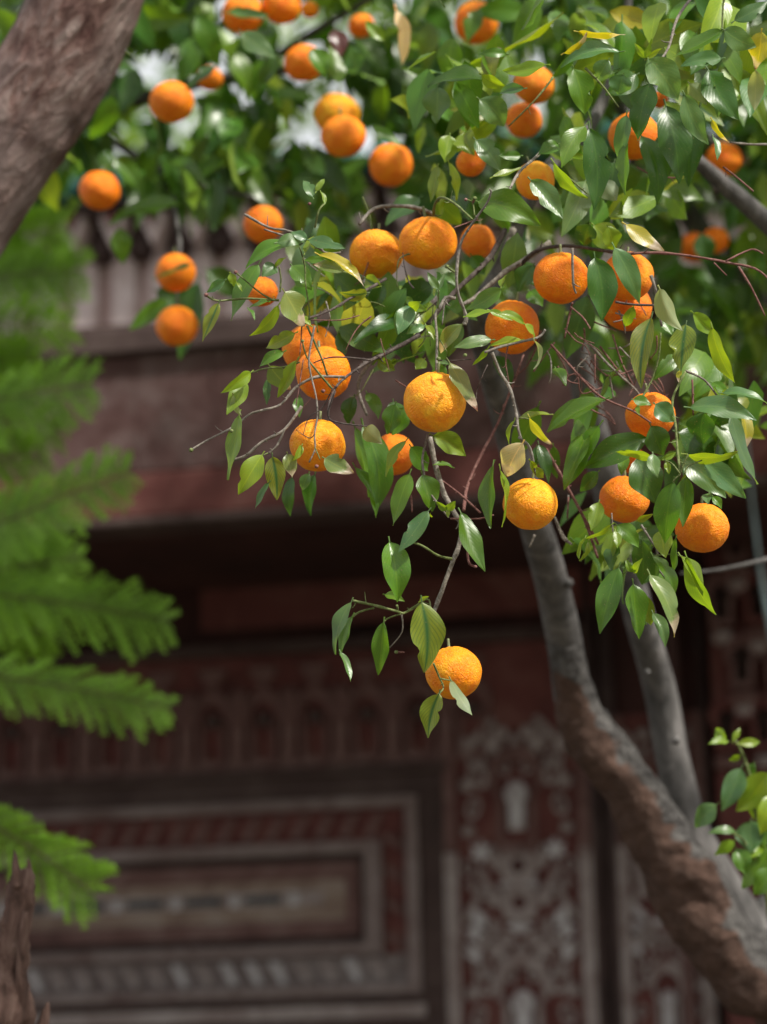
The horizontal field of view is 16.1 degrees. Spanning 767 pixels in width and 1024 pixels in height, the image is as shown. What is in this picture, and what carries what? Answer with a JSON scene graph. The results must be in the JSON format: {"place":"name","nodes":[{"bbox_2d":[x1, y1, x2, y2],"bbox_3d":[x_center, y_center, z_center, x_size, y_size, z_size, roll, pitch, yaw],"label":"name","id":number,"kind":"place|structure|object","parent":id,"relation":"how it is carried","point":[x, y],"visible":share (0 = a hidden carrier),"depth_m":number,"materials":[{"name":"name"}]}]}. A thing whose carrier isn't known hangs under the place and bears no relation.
{"place":"outdoors","nodes":[
{"label":"outdoors","id":0,"kind":"place"},
{"bbox_2d":[0,115,766,1023],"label":"palace facade","id":1,"kind":"structure","parent":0,"point":[284,821],"depth_m":7.05,"materials":[{"name":"brown wood"}]},
{"bbox_2d":[0,879,346,930],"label":"door panel","id":2,"kind":"structure","parent":1,"relation":"in","point":[303,900],"depth_m":7.14,"materials":[{"name":"brown paint"}]},
{"bbox_2d":[108,0,764,156],"label":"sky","id":3,"kind":"structure","parent":0,"point":[148,71],"materials":[{"name":"white"}]},
{"label":"ground","id":4,"kind":"structure","parent":0,"visible":0},
{"bbox_2d":[0,850,49,1023],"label":"broken stub","id":5,"kind":"object","parent":4,"relation":"on","point":[17,1005],"visible":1,"depth_m":3.78,"materials":[{"name":"brown plant"}]},
{"bbox_2d":[0,0,143,256],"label":"leaning tree","id":6,"kind":"object","parent":4,"relation":"on","point":[60,62],"visible":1,"depth_m":3.93,"materials":[{"name":"brown plant"}]},
{"bbox_2d":[0,0,180,929],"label":"feathery conifer","id":7,"kind":"object","parent":4,"relation":"on","point":[15,261],"visible":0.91,"depth_m":5.15,"materials":[{"name":"green plant"}]},
{"bbox_2d":[17,0,543,178],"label":"courtyard tree","id":8,"kind":"object","parent":4,"relation":"on","point":[130,135],"visible":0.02,"depth_m":13.07,"materials":[{"name":"grey plant"}]},
{"bbox_2d":[0,0,766,412],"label":"orange tree","id":9,"kind":"object","parent":4,"relation":"on","point":[234,148],"visible":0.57,"depth_m":4.69,"materials":[{"name":"green plant"}]},
{"bbox_2d":[79,165,119,209],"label":"orange","id":10,"kind":"object","parent":9,"relation":"hanging from","point":[99,190],"visible":1,"depth_m":4.43,"materials":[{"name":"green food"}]},
{"bbox_2d":[149,77,193,122],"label":"orange","id":11,"kind":"object","parent":9,"relation":"hanging from","point":[172,101],"visible":0.99,"depth_m":4.28,"materials":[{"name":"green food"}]},
{"bbox_2d":[155,248,195,291],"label":"orange","id":12,"kind":"object","parent":9,"relation":"hanging from","point":[179,280],"visible":0.93,"depth_m":4.33,"materials":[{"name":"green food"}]},
{"bbox_2d":[155,298,197,345],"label":"orange","id":13,"kind":"object","parent":9,"relation":"hanging from","point":[177,325],"visible":1,"depth_m":4.33,"materials":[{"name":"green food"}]},
{"bbox_2d":[197,64,222,90],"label":"orange","id":14,"kind":"object","parent":9,"relation":"hanging from","point":[213,80],"visible":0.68,"depth_m":4.59,"materials":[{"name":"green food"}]},
{"bbox_2d":[222,0,262,33],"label":"orange","id":15,"kind":"object","parent":9,"relation":"hanging from","point":[234,24],"visible":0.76,"depth_m":4.38,"materials":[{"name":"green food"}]},
{"bbox_2d":[243,203,282,243],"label":"orange","id":16,"kind":"object","parent":9,"relation":"hanging from","point":[256,232],"visible":0.83,"depth_m":4.28,"materials":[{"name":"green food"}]},
{"bbox_2d":[262,0,300,23],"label":"orange","id":17,"kind":"object","parent":9,"relation":"hanging from","point":[283,11],"visible":0.98,"depth_m":4.38,"materials":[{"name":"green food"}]},
{"bbox_2d":[284,40,319,80],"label":"orange","id":18,"kind":"object","parent":9,"relation":"hanging from","point":[298,65],"visible":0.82,"depth_m":4.33,"materials":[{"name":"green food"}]},
{"bbox_2d":[301,0,318,17],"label":"orange","id":19,"kind":"object","parent":9,"relation":"attached to","point":[309,9],"visible":0.99,"depth_m":4.49,"materials":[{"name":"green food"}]},
{"bbox_2d":[314,85,359,129],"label":"orange","id":20,"kind":"object","parent":9,"relation":"hanging from","point":[326,108],"visible":0.64,"depth_m":4.42,"materials":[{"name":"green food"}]},
{"bbox_2d":[320,107,365,156],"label":"orange","id":21,"kind":"object","parent":9,"relation":"hanging from","point":[341,135],"visible":1,"depth_m":4.18,"materials":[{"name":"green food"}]},
{"bbox_2d":[348,10,373,37],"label":"orange","id":22,"kind":"object","parent":9,"relation":"hanging from","point":[357,28],"visible":0.91,"depth_m":4.48,"materials":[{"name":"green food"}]},
{"bbox_2d":[369,141,412,186],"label":"orange","id":23,"kind":"object","parent":9,"relation":"hanging from","point":[390,164],"visible":0.96,"depth_m":4.18,"materials":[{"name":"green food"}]},
{"bbox_2d":[455,0,497,43],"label":"orange","id":24,"kind":"object","parent":9,"relation":"hanging from","point":[485,32],"visible":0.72,"depth_m":4.28,"materials":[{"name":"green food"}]},
{"bbox_2d":[681,228,701,261],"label":"orange","id":25,"kind":"object","parent":9,"relation":"hanging from","point":[689,239],"visible":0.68,"depth_m":4.68,"materials":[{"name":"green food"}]},
{"bbox_2d":[703,222,728,252],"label":"orange","id":26,"kind":"object","parent":9,"relation":"hanging from","point":[719,236],"visible":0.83,"depth_m":4.58,"materials":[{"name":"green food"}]},
{"bbox_2d":[706,139,741,175],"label":"orange","id":27,"kind":"object","parent":9,"relation":"hanging from","point":[730,158],"visible":0.63,"depth_m":4.48,"materials":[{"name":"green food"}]},
{"bbox_2d":[727,126,766,620],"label":"cable","id":28,"kind":"object","parent":9,"relation":"hanging from","point":[763,588],"visible":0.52,"depth_m":6.00,"materials":[{"name":"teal plastic"}]},
{"bbox_2d":[217,0,671,146],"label":"courtyard tree","id":29,"kind":"object","parent":4,"relation":"on","point":[511,97],"depth_m":14.03,"materials":[{"name":"green plant"}]},
{"bbox_2d":[189,0,766,1023],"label":"orange tree","id":30,"kind":"object","parent":4,"relation":"on","point":[709,910],"visible":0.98,"depth_m":3.42,"materials":[{"name":"green plant"}]},
{"bbox_2d":[248,272,277,306],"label":"orange","id":31,"kind":"object","parent":30,"relation":"hanging from","point":[266,286],"visible":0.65,"depth_m":3.44,"materials":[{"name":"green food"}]},
{"bbox_2d":[282,316,336,370],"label":"orange","id":32,"kind":"object","parent":30,"relation":"hanging from","point":[292,352],"visible":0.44,"depth_m":3.47,"materials":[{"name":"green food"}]},
{"bbox_2d":[289,411,345,470],"bbox_3d":[-0.080,-0.087,3.301,0.068,0.075,0.069,3,-15,11],"label":"orange","id":33,"kind":"object","parent":30,"relation":"hanging from","point":[329,438],"visible":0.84,"depth_m":3.27,"materials":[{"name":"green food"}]},
{"bbox_2d":[296,340,350,399],"bbox_3d":[-0.076,-0.178,3.382,0.068,0.078,0.070,-11,-22,3],"label":"orange","id":34,"kind":"object","parent":30,"relation":"hanging from","point":[338,366],"visible":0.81,"depth_m":3.36,"materials":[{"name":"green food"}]},
{"bbox_2d":[349,223,402,278],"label":"orange","id":35,"kind":"object","parent":30,"relation":"hanging from","point":[378,250],"visible":0.84,"depth_m":3.50,"materials":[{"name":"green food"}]},
{"bbox_2d":[381,434,412,474],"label":"orange","id":36,"kind":"object","parent":30,"relation":"hanging from","point":[402,464],"visible":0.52,"depth_m":3.48,"materials":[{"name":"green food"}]},
{"bbox_2d":[399,206,456,269],"bbox_3d":[0.056,-0.350,3.460,0.075,0.081,0.075,-6,-1,-29],"label":"orange","id":37,"kind":"object","parent":30,"relation":"hanging from","point":[427,242],"visible":1,"depth_m":3.43,"materials":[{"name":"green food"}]},
{"bbox_2d":[404,361,465,431],"bbox_3d":[0.061,-0.139,3.251,0.075,0.086,0.074,-2,-14,34],"label":"orange","id":38,"kind":"object","parent":30,"relation":"hanging from","point":[434,401],"visible":0.99,"depth_m":3.22,"materials":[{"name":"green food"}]},
{"bbox_2d":[425,638,481,698],"bbox_3d":[0.083,0.188,3.272,0.068,0.076,0.066,1,-23,-26],"label":"orange","id":39,"kind":"object","parent":30,"relation":"hanging from","point":[461,667],"visible":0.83,"depth_m":3.25,"materials":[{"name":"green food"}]},
{"bbox_2d":[456,151,485,176],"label":"orange","id":40,"kind":"object","parent":30,"relation":"hanging from","point":[468,165],"visible":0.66,"depth_m":3.60,"materials":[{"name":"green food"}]},
{"bbox_2d":[460,218,494,257],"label":"orange","id":41,"kind":"object","parent":30,"relation":"hanging from","point":[479,239],"visible":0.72,"depth_m":3.64,"materials":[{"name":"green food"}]},
{"bbox_2d":[485,291,538,353],"bbox_3d":[0.163,-0.239,3.421,0.068,0.080,0.070,17,-14,-30],"label":"orange","id":42,"kind":"object","parent":30,"relation":"hanging from","point":[497,328],"visible":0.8,"depth_m":3.40,"materials":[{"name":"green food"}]},
{"bbox_2d":[506,103,541,137],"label":"orange","id":43,"kind":"object","parent":30,"relation":"hanging from","point":[526,124],"visible":0.87,"depth_m":3.98,"materials":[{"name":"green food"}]},
{"bbox_2d":[503,472,557,529],"bbox_3d":[0.177,-0.016,3.271,0.066,0.074,0.066,6,-4,9],"label":"orange","id":44,"kind":"object","parent":30,"relation":"hanging from","point":[532,503],"visible":0.99,"depth_m":3.25,"materials":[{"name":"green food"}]},
{"bbox_2d":[514,60,553,104],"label":"orange","id":45,"kind":"object","parent":30,"relation":"hanging from","point":[534,83],"visible":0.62,"depth_m":3.93,"materials":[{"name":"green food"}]},
{"bbox_2d":[515,156,554,199],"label":"orange","id":46,"kind":"object","parent":30,"relation":"hanging from","point":[537,170],"visible":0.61,"depth_m":3.48,"materials":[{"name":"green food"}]},
{"bbox_2d":[533,244,586,303],"bbox_3d":[0.221,-0.297,3.381,0.069,0.075,0.067,1,-13,-6],"label":"orange","id":47,"kind":"object","parent":30,"relation":"hanging from","point":[552,278],"visible":0.94,"depth_m":3.36,"materials":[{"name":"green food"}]},
{"bbox_2d":[599,470,649,522],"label":"orange","id":48,"kind":"object","parent":30,"relation":"hanging from","point":[621,500],"visible":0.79,"depth_m":3.34,"materials":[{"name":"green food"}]},
{"bbox_2d":[604,293,651,330],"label":"orange","id":49,"kind":"object","parent":30,"relation":"hanging from","point":[611,316],"visible":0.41,"depth_m":3.44,"materials":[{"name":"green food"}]},
{"bbox_2d":[607,247,653,300],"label":"orange","id":50,"kind":"object","parent":30,"relation":"hanging from","point":[645,267],"visible":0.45,"depth_m":3.38,"materials":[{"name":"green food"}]},
{"bbox_2d":[608,113,657,159],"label":"orange","id":51,"kind":"object","parent":30,"relation":"hanging from","point":[650,132],"visible":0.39,"depth_m":3.60,"materials":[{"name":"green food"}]},
{"bbox_2d":[626,450,641,472],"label":"orange","id":52,"kind":"object","parent":30,"relation":"hanging from","point":[632,459],"visible":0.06,"depth_m":3.42,"materials":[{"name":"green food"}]},
{"bbox_2d":[625,383,675,436],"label":"orange","id":53,"kind":"object","parent":30,"relation":"hanging from","point":[636,423],"visible":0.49,"depth_m":3.36,"materials":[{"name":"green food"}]},
{"bbox_2d":[655,91,668,107],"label":"orange","id":54,"kind":"object","parent":30,"relation":"attached to","point":[660,102],"visible":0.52,"depth_m":3.74,"materials":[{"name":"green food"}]},
{"bbox_2d":[675,496,729,552],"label":"orange","id":55,"kind":"object","parent":30,"relation":"hanging from","point":[705,528],"visible":0.82,"depth_m":3.30,"materials":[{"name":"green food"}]},
{"bbox_2d":[694,728,766,910],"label":"citrus shoot","id":56,"kind":"object","parent":4,"relation":"on","point":[749,793],"visible":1,"depth_m":3.81,"materials":[{"name":"green plant"}]}
]}

